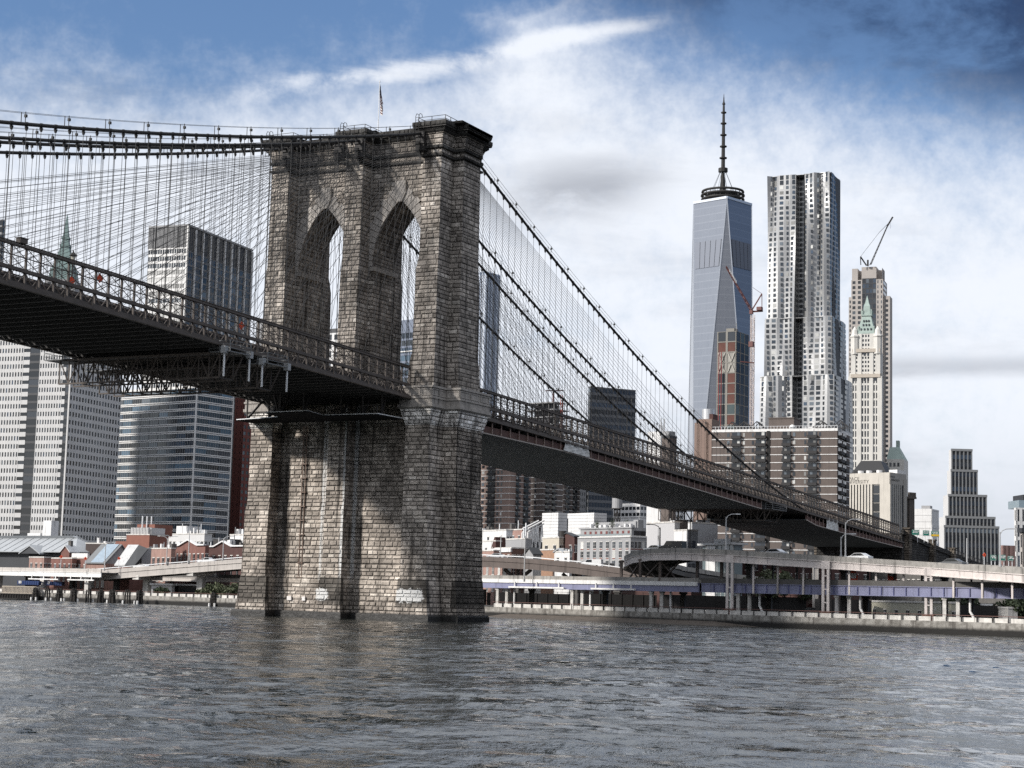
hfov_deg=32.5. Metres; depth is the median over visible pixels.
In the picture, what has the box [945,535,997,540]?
window
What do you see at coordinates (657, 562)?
viaduct
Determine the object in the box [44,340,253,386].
work gantry
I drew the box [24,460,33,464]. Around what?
window
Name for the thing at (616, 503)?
roof tank
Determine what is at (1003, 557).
road sign
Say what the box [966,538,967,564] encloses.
street lamp
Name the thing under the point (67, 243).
spired tower
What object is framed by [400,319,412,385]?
office tower
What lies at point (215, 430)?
window
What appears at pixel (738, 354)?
window
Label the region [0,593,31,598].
barge
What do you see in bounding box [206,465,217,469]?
window
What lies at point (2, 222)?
office tower
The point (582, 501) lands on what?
office tower
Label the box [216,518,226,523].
window
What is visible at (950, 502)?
window
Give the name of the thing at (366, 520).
suspension bridge
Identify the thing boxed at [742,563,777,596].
depot
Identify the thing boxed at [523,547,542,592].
gable house
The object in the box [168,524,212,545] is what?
concrete block
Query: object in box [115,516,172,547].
brick warehouse
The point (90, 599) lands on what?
pile cluster
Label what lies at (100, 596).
pile cluster
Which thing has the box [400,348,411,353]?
window
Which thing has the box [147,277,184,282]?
window
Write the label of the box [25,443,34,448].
window
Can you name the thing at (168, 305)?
window
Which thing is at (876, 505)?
window
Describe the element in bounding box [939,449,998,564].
stepped tower
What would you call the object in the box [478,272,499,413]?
glass tower
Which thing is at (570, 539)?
brick house
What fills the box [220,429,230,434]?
window
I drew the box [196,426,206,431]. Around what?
window
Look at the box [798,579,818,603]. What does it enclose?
tree
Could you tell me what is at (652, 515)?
loft building
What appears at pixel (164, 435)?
window
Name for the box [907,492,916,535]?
ornate block
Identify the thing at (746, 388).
window
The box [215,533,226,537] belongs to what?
window
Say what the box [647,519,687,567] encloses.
blank block
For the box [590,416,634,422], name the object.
window
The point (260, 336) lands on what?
office tower
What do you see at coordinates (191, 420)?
window
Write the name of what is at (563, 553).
white shed
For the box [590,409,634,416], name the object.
window
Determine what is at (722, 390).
window
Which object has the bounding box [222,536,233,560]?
street lamp
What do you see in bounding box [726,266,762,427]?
tower crane
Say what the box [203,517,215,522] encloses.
window
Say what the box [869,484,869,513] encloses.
window
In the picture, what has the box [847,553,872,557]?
car
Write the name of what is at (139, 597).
pile cluster
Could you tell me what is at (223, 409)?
window
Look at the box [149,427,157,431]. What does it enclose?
window
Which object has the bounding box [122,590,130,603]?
pile cluster
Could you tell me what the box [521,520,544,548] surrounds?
building
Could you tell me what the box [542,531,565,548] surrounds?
beige house
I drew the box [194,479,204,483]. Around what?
window
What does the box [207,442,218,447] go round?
window
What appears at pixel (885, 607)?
building
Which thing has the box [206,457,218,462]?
window
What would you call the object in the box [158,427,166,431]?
window
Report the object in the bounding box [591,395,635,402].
window
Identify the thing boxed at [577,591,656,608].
dark shed
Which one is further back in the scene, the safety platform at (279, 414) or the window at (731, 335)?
the window at (731, 335)
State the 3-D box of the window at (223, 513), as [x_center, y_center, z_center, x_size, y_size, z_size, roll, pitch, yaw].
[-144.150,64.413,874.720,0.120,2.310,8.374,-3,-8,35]
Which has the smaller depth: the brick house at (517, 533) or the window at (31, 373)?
the brick house at (517, 533)
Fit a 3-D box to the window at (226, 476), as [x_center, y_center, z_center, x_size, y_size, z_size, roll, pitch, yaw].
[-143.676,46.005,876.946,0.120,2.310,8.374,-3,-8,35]
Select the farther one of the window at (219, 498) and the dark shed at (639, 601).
the window at (219, 498)
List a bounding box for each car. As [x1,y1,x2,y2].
[196,557,215,561]
[486,553,505,557]
[581,559,602,565]
[643,545,661,549]
[660,541,686,547]
[766,549,787,552]
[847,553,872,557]
[937,559,966,563]
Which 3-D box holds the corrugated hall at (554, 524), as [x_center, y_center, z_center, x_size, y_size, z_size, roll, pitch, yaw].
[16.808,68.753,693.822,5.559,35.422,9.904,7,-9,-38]
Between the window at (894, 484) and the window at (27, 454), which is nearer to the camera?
the window at (894, 484)
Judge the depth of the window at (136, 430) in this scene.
886.74 m
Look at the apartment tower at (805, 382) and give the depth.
1076.67 m
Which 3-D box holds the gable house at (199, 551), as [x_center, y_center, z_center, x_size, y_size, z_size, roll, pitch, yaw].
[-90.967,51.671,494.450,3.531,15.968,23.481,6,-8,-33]
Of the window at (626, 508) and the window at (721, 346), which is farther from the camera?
the window at (721, 346)
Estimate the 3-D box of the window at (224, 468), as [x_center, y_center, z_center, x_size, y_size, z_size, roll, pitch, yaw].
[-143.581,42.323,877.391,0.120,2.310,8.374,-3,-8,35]
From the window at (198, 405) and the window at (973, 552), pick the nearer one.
the window at (198, 405)
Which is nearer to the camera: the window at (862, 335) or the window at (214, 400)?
the window at (214, 400)
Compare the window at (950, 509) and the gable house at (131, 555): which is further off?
the window at (950, 509)
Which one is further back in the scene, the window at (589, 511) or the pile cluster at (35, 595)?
the window at (589, 511)
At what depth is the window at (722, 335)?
1199.09 m
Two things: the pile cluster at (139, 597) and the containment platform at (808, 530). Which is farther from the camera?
the containment platform at (808, 530)
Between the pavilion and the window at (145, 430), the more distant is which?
the window at (145, 430)
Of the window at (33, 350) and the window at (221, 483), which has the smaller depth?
the window at (33, 350)
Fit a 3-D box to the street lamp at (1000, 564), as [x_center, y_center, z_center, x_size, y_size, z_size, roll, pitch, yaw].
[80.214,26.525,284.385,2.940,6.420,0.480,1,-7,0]
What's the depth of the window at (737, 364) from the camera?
1194.41 m
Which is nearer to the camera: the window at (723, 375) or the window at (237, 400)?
the window at (237, 400)
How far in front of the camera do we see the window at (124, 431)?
891.09 m
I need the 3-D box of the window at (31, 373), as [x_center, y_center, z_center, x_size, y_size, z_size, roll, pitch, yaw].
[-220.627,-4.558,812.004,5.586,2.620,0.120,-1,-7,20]
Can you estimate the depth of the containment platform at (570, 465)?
362.79 m
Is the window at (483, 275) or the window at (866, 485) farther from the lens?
the window at (483, 275)
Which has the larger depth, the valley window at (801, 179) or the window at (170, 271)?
the valley window at (801, 179)
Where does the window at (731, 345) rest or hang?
in the construction tower at (732, 377)
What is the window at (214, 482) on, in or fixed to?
in the office tower at (174, 460)
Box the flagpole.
[378,81,382,129]
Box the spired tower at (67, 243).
[46,215,80,291]
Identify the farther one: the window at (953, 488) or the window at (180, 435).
the window at (953, 488)
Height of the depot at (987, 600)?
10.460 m
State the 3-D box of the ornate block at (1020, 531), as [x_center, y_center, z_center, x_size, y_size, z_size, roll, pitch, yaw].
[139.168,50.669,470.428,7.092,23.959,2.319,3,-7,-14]
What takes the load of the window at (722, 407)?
in the construction tower at (732, 377)
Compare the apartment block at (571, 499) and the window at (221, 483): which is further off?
the apartment block at (571, 499)
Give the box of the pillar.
[812,568,818,607]
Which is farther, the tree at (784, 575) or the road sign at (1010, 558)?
the road sign at (1010, 558)
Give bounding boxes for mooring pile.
[483,589,486,604]
[486,592,490,604]
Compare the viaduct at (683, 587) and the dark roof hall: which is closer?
the viaduct at (683, 587)
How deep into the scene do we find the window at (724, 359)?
1197.33 m
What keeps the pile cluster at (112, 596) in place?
in the river
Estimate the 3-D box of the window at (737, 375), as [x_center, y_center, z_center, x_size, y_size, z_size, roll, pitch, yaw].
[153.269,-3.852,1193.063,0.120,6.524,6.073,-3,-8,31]
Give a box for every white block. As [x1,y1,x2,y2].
[230,527,243,542]
[673,529,697,567]
[915,506,938,545]
[1008,495,1023,566]
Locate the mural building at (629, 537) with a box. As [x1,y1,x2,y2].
[577,520,646,566]
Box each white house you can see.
[482,524,512,539]
[482,537,505,549]
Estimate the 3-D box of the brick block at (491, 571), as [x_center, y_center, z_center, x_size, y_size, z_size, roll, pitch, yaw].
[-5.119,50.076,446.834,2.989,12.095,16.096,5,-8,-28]
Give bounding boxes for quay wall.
[0,591,1023,636]
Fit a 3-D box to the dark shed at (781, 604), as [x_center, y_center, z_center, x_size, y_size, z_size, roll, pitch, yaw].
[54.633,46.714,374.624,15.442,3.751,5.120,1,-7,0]
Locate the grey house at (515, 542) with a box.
[506,523,531,547]
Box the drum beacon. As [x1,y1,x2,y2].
[851,570,857,579]
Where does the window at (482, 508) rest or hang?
in the apartment block at (505, 499)
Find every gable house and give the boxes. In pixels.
[84,544,124,591]
[114,545,150,594]
[174,539,208,583]
[207,535,242,594]
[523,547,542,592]
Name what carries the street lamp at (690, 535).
on the viaduct at (657, 562)
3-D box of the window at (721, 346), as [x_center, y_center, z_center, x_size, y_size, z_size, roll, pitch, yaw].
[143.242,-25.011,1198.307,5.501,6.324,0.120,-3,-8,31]
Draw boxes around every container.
[17,580,41,584]
[47,581,64,585]
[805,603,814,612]
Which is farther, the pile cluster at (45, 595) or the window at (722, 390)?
the window at (722, 390)
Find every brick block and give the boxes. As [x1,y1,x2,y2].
[482,557,512,604]
[523,562,614,593]
[1001,545,1014,565]
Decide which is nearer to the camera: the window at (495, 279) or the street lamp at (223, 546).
the street lamp at (223, 546)
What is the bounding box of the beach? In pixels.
[488,614,754,626]
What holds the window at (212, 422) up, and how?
in the office tower at (174, 460)
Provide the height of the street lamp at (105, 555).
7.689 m
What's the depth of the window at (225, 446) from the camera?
878.66 m
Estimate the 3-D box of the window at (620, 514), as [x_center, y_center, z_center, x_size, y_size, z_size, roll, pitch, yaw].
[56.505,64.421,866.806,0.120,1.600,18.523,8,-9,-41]
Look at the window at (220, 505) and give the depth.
874.92 m
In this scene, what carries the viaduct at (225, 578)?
attached to the viaduct at (201, 571)
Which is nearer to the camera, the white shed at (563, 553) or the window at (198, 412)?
the white shed at (563, 553)
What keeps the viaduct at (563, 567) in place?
on the ground
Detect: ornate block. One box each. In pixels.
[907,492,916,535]
[1017,528,1023,566]
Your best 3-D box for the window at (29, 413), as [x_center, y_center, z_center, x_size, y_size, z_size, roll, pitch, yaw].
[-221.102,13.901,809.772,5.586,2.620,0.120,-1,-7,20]
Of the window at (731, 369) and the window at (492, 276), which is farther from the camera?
the window at (492, 276)
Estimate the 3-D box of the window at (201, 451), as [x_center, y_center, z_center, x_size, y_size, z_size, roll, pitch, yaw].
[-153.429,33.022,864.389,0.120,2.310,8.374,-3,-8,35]
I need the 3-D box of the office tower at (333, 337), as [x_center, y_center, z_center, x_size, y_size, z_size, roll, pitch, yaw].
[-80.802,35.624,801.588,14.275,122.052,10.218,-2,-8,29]
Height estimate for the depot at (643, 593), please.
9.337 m
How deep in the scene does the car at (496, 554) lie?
425.14 m
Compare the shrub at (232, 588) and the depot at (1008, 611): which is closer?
the depot at (1008, 611)
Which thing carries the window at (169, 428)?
in the office tower at (174, 460)
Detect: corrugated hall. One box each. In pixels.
[542,513,567,536]
[567,513,606,534]
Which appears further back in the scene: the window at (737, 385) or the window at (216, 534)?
the window at (737, 385)
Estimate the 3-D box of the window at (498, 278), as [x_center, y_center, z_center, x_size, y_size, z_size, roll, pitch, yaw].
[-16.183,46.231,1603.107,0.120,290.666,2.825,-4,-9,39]
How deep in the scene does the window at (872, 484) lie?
705.08 m
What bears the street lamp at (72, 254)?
on the suspension bridge
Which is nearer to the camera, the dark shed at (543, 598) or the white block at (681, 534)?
the dark shed at (543, 598)
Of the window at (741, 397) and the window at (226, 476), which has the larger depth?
the window at (741, 397)
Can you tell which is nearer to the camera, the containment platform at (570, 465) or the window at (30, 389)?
the containment platform at (570, 465)
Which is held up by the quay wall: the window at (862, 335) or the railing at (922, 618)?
the railing at (922, 618)
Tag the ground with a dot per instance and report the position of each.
(658, 611)
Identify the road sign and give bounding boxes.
[912,530,918,541]
[923,530,928,535]
[931,531,938,543]
[990,555,995,564]
[998,555,1005,560]
[1008,556,1013,565]
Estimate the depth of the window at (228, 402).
881.35 m
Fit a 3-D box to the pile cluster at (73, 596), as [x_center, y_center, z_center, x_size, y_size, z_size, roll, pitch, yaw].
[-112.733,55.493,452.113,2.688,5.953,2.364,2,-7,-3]
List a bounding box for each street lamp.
[69,250,75,288]
[103,542,115,570]
[163,536,177,563]
[187,529,189,562]
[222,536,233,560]
[523,536,525,581]
[608,539,613,566]
[646,524,660,547]
[689,519,690,547]
[724,514,740,549]
[840,533,855,556]
[844,519,860,556]
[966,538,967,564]
[999,528,1015,566]
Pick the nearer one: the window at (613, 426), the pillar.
the pillar
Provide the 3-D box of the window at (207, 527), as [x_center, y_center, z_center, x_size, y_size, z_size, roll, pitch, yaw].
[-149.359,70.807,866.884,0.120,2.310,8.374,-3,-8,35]
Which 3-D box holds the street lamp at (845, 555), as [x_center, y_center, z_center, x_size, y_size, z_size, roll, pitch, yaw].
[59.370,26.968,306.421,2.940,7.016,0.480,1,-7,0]
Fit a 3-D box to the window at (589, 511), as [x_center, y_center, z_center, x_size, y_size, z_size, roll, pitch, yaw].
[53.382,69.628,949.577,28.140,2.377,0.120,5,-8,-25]
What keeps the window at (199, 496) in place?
in the office tower at (174, 460)
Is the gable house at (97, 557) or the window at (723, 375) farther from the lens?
the window at (723, 375)
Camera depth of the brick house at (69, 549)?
531.25 m
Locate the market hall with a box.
[0,520,89,585]
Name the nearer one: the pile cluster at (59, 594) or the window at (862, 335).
the pile cluster at (59, 594)
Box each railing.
[0,587,236,598]
[494,602,1023,623]
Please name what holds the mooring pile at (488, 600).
in the river
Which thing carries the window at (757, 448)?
in the apartment block at (790, 453)
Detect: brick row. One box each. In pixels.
[29,556,51,591]
[49,557,76,591]
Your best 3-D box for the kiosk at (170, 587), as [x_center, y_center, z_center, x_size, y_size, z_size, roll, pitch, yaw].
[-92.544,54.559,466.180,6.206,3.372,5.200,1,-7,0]
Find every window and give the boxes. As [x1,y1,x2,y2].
[0,341,120,541]
[20,525,29,529]
[21,500,31,505]
[21,508,30,513]
[21,516,30,521]
[22,484,32,489]
[22,492,31,497]
[23,468,33,472]
[23,476,32,481]
[24,452,34,456]
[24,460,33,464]
[25,435,35,440]
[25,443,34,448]
[26,419,36,424]
[26,427,35,432]
[27,403,36,408]
[27,411,36,416]
[28,387,37,392]
[28,395,37,400]
[29,371,38,376]
[29,379,38,384]
[30,355,39,360]
[30,363,39,368]
[31,348,40,352]
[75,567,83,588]
[114,388,195,543]
[122,429,130,433]
[123,436,130,440]
[131,428,139,432]
[140,435,148,439]
[141,428,148,432]
[143,383,178,387]
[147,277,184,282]
[148,256,185,261]
[148,263,184,268]
[148,270,184,275]
[148,284,183,288]
[148,298,180,303]
[148,305,179,310]
[149,249,185,254]
[149,291,183,295]
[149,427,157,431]
[149,435,157,439]
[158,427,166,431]
[158,434,166,438]
[167,434,175,438]
[168,426,176,430]
[176,433,184,438]
[177,426,185,430]
[182,252,250,537]
[186,418,194,422]
[186,426,193,430]
[186,433,193,437]
[192,509,203,513]
[192,516,201,521]
[193,486,204,491]
[193,494,202,498]
[193,501,203,506]
[194,464,205,468]
[194,471,204,476]
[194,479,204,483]
[195,441,206,446]
[195,448,205,453]
[195,456,205,461]
[196,418,207,423]
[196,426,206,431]
[196,433,206,438]
[197,403,207,408]
[197,411,207,416]
[198,396,208,401]
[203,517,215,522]
[203,525,214,529]
[204,495,216,499]
[204,502,215,507]
[204,510,215,514]
[205,472,217,477]
[205,480,216,484]
[205,487,216,492]
[206,450,218,455]
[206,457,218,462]
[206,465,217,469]
[207,427,219,432]
[207,435,219,440]
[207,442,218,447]
[208,405,220,410]
[208,412,220,417]
[208,420,219,425]
[209,397,220,403]
[215,526,226,530]
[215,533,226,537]
[216,503,227,508]
[216,511,227,515]
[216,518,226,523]
[217,488,228,493]
[217,496,227,500]
[218,466,229,471]
[218,473,228,478]
[219,444,230,448]
[219,451,229,456]
[219,481,228,485]
[220,421,231,426]
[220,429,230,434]
[220,459,229,463]
[221,399,232,404]
[221,407,231,412]
[221,436,230,441]
[222,414,231,419]
[231,400,241,531]
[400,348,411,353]
[400,355,410,360]
[401,332,412,338]
[401,340,412,345]
[478,275,481,364]
[480,275,484,387]
[481,471,526,526]
[484,278,487,392]
[486,279,490,393]
[489,276,493,411]
[492,279,496,406]
[495,278,498,413]
[588,510,612,514]
[589,424,634,430]
[589,495,627,501]
[589,502,610,507]
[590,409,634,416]
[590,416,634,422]
[590,430,634,436]
[591,388,635,395]
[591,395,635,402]
[592,402,634,409]
[614,513,639,516]
[615,507,639,509]
[718,332,725,341]
[718,343,725,351]
[718,353,725,361]
[718,363,725,372]
[719,374,724,382]
[719,384,724,393]
[719,394,724,403]
[719,405,724,413]
[719,415,724,424]
[727,373,734,382]
[727,384,734,392]
[727,394,734,403]
[727,405,733,413]
[727,415,733,424]
[727,431,845,553]
[728,332,734,340]
[728,342,734,351]
[728,352,734,361]
[728,363,734,371]
[736,353,739,362]
[736,363,739,372]
[736,373,739,383]
[736,384,739,393]
[736,394,739,403]
[740,375,743,384]
[740,385,743,394]
[740,395,743,404]
[740,406,743,415]
[744,386,747,395]
[744,396,747,405]
[744,407,747,416]
[755,455,765,458]
[755,463,765,466]
[756,447,765,450]
[761,172,845,425]
[793,176,803,427]
[849,279,887,461]
[853,335,876,470]
[854,485,854,518]
[863,485,863,525]
[866,485,866,522]
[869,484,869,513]
[872,484,873,524]
[874,485,879,492]
[874,494,879,501]
[874,503,879,510]
[874,512,879,519]
[887,463,898,466]
[892,484,892,521]
[894,484,894,522]
[945,528,997,533]
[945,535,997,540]
[945,543,997,548]
[947,518,993,522]
[949,501,985,505]
[949,508,985,513]
[952,455,970,459]
[952,472,975,476]
[952,479,976,483]
[952,487,976,491]
[953,462,970,466]
[957,550,997,555]
[969,558,997,562]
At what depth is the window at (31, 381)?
811.54 m
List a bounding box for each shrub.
[154,586,170,592]
[195,583,217,594]
[212,582,238,597]
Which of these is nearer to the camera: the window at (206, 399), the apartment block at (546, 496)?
the window at (206, 399)
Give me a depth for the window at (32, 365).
812.33 m
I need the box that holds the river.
[0,599,1023,767]
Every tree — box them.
[743,569,793,597]
[775,570,807,596]
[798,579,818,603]
[948,598,979,604]
[992,599,1023,618]
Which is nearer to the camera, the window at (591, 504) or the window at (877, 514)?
the window at (877, 514)
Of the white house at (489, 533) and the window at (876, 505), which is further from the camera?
the window at (876, 505)
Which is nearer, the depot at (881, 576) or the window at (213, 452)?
the depot at (881, 576)
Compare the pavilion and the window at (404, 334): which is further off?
the window at (404, 334)
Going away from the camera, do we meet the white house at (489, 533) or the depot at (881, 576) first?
the depot at (881, 576)
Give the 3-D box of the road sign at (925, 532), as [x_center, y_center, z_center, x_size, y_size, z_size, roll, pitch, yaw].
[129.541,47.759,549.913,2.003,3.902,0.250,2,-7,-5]
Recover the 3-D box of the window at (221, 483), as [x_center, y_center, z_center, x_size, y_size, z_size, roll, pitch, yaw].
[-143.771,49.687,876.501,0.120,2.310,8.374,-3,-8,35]
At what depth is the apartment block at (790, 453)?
627.18 m
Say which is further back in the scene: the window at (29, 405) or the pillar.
the window at (29, 405)
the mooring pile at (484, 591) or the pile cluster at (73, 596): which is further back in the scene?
the pile cluster at (73, 596)
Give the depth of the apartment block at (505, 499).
834.69 m
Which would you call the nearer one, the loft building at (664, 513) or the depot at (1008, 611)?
the depot at (1008, 611)
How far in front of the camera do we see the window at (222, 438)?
878.99 m
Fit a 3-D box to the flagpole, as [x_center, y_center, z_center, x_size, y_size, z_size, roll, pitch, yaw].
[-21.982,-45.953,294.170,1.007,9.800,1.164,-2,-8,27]
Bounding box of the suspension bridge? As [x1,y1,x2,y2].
[0,110,992,621]
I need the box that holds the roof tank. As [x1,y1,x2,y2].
[611,498,622,521]
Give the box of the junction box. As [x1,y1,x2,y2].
[15,237,28,243]
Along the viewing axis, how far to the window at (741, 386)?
1198.50 m
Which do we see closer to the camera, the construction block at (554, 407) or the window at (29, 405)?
the window at (29, 405)
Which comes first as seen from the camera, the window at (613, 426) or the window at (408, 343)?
the window at (408, 343)
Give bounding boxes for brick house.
[60,541,79,556]
[72,553,89,568]
[151,542,176,583]
[482,550,499,556]
[491,547,526,592]
[510,521,530,537]
[540,549,555,593]
[558,532,578,561]
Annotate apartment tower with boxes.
[760,171,852,473]
[849,267,891,462]
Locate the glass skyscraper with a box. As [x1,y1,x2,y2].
[686,97,752,519]
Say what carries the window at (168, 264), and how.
in the office tower at (188, 265)
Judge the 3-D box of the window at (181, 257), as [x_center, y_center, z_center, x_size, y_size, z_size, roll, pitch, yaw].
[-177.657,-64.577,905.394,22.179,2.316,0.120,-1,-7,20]
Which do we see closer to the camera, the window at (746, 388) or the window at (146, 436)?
the window at (146, 436)
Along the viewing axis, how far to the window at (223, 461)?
877.70 m
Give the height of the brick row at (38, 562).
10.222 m
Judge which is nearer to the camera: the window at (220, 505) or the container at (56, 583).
the container at (56, 583)
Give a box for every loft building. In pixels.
[646,418,664,535]
[661,431,676,521]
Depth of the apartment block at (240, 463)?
931.86 m
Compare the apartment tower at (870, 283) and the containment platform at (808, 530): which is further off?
the apartment tower at (870, 283)
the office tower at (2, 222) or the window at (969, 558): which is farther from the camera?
the office tower at (2, 222)
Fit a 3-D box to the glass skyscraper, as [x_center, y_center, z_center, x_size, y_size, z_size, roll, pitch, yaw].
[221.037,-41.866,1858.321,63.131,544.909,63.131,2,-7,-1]
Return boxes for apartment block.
[229,398,250,538]
[481,464,531,529]
[530,434,564,541]
[563,485,579,514]
[613,503,683,527]
[693,409,719,522]
[711,417,849,554]
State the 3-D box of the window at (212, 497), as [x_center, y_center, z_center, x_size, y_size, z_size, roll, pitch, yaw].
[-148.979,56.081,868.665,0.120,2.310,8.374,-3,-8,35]
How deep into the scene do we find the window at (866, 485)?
706.97 m
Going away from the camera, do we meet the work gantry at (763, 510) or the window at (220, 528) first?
the work gantry at (763, 510)
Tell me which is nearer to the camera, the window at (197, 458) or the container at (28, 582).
the container at (28, 582)
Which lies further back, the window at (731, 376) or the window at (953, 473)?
the window at (731, 376)
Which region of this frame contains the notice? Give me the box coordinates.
[887,573,896,580]
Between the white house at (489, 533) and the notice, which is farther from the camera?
the white house at (489, 533)
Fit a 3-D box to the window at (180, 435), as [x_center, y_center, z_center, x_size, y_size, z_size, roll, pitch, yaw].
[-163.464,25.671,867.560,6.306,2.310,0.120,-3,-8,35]
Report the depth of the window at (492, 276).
1606.47 m
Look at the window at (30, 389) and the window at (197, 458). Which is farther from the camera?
the window at (197, 458)
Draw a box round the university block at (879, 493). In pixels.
[849,470,906,532]
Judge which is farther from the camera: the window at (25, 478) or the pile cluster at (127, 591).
the window at (25, 478)
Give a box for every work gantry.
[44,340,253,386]
[84,352,290,396]
[658,503,786,522]
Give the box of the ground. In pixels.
[52,592,1009,622]
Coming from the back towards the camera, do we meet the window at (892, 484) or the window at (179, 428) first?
the window at (179, 428)
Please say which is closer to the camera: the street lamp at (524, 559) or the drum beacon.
the drum beacon
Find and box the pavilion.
[697,539,747,611]
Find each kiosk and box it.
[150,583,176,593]
[177,584,196,595]
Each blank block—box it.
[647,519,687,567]
[688,521,717,568]
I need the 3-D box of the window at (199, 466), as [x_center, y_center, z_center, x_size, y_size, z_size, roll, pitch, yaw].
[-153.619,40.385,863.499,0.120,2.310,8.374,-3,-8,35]
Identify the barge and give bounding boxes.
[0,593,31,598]
[2,586,41,593]
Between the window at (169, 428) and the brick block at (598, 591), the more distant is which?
the window at (169, 428)
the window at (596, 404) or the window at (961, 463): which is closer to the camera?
the window at (961, 463)
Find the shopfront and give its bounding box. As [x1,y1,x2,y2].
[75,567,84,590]
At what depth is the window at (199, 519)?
860.72 m
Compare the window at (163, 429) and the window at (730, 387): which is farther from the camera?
the window at (730, 387)
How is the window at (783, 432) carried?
in the apartment block at (790, 453)
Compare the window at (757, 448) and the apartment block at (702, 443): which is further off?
the apartment block at (702, 443)
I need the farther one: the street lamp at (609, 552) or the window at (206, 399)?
the window at (206, 399)
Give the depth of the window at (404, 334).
858.31 m
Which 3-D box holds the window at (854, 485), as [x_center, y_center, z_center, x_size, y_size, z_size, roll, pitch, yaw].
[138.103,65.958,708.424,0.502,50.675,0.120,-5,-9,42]
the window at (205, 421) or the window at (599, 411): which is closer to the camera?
the window at (205, 421)
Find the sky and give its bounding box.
[0,0,1023,545]
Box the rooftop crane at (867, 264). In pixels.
[860,217,892,265]
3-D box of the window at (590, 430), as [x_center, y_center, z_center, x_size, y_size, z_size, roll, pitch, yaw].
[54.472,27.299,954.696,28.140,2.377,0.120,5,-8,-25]
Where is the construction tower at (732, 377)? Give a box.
[716,323,748,429]
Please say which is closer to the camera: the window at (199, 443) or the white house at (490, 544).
the white house at (490, 544)
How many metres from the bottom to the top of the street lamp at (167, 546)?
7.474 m
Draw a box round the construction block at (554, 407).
[526,390,570,435]
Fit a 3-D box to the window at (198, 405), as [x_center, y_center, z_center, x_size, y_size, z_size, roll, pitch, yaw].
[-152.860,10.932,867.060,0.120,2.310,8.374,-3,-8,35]
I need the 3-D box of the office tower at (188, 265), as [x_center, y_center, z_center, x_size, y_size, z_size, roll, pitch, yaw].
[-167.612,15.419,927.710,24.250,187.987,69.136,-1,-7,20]
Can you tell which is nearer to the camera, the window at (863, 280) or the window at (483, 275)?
the window at (863, 280)
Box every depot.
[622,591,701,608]
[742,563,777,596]
[778,566,869,612]
[872,572,940,600]
[948,577,1005,605]
[976,606,1017,621]
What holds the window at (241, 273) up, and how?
in the office tower at (188, 265)
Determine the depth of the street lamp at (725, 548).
325.37 m
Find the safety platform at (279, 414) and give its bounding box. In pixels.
[236,392,402,422]
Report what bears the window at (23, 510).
in the office tower at (59, 446)
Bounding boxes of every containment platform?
[481,423,761,508]
[707,513,902,547]
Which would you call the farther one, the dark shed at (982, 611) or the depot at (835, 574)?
the depot at (835, 574)
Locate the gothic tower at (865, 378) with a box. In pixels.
[848,296,907,496]
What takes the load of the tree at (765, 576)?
on the ground
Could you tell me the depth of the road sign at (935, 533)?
554.90 m
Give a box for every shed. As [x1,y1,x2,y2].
[85,538,109,555]
[494,590,574,606]
[553,546,572,593]
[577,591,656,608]
[659,592,729,610]
[734,594,805,612]
[815,596,871,614]
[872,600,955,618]
[960,603,1023,619]
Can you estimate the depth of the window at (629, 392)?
959.50 m
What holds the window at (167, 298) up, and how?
in the office tower at (188, 265)
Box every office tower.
[0,220,4,269]
[0,340,121,543]
[114,386,233,545]
[141,224,253,538]
[256,318,262,345]
[329,328,337,365]
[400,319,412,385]
[579,489,585,512]
[585,386,635,521]
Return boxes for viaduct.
[0,567,119,591]
[92,557,241,592]
[152,574,239,581]
[482,554,644,608]
[482,575,700,611]
[619,548,1023,617]
[701,578,1023,617]
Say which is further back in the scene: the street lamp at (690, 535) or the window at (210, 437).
the window at (210, 437)
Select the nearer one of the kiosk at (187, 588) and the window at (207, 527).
the kiosk at (187, 588)
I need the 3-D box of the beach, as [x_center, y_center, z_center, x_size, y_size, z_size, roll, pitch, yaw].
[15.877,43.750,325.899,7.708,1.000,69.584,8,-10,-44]
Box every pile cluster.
[30,587,38,599]
[44,587,51,599]
[55,588,64,600]
[69,588,78,601]
[84,588,93,601]
[96,589,103,602]
[106,589,115,602]
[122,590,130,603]
[133,590,142,603]
[208,592,216,605]
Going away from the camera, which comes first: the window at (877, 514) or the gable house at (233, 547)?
the gable house at (233, 547)
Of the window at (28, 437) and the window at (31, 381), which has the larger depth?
the window at (31, 381)
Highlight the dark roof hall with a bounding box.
[851,461,889,473]
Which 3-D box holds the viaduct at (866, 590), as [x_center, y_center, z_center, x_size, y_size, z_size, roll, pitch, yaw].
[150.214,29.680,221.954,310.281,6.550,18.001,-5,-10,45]
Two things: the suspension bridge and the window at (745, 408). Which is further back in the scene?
the window at (745, 408)
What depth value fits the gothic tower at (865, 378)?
1347.50 m
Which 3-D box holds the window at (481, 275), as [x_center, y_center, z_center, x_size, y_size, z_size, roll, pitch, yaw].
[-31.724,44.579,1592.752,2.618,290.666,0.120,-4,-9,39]

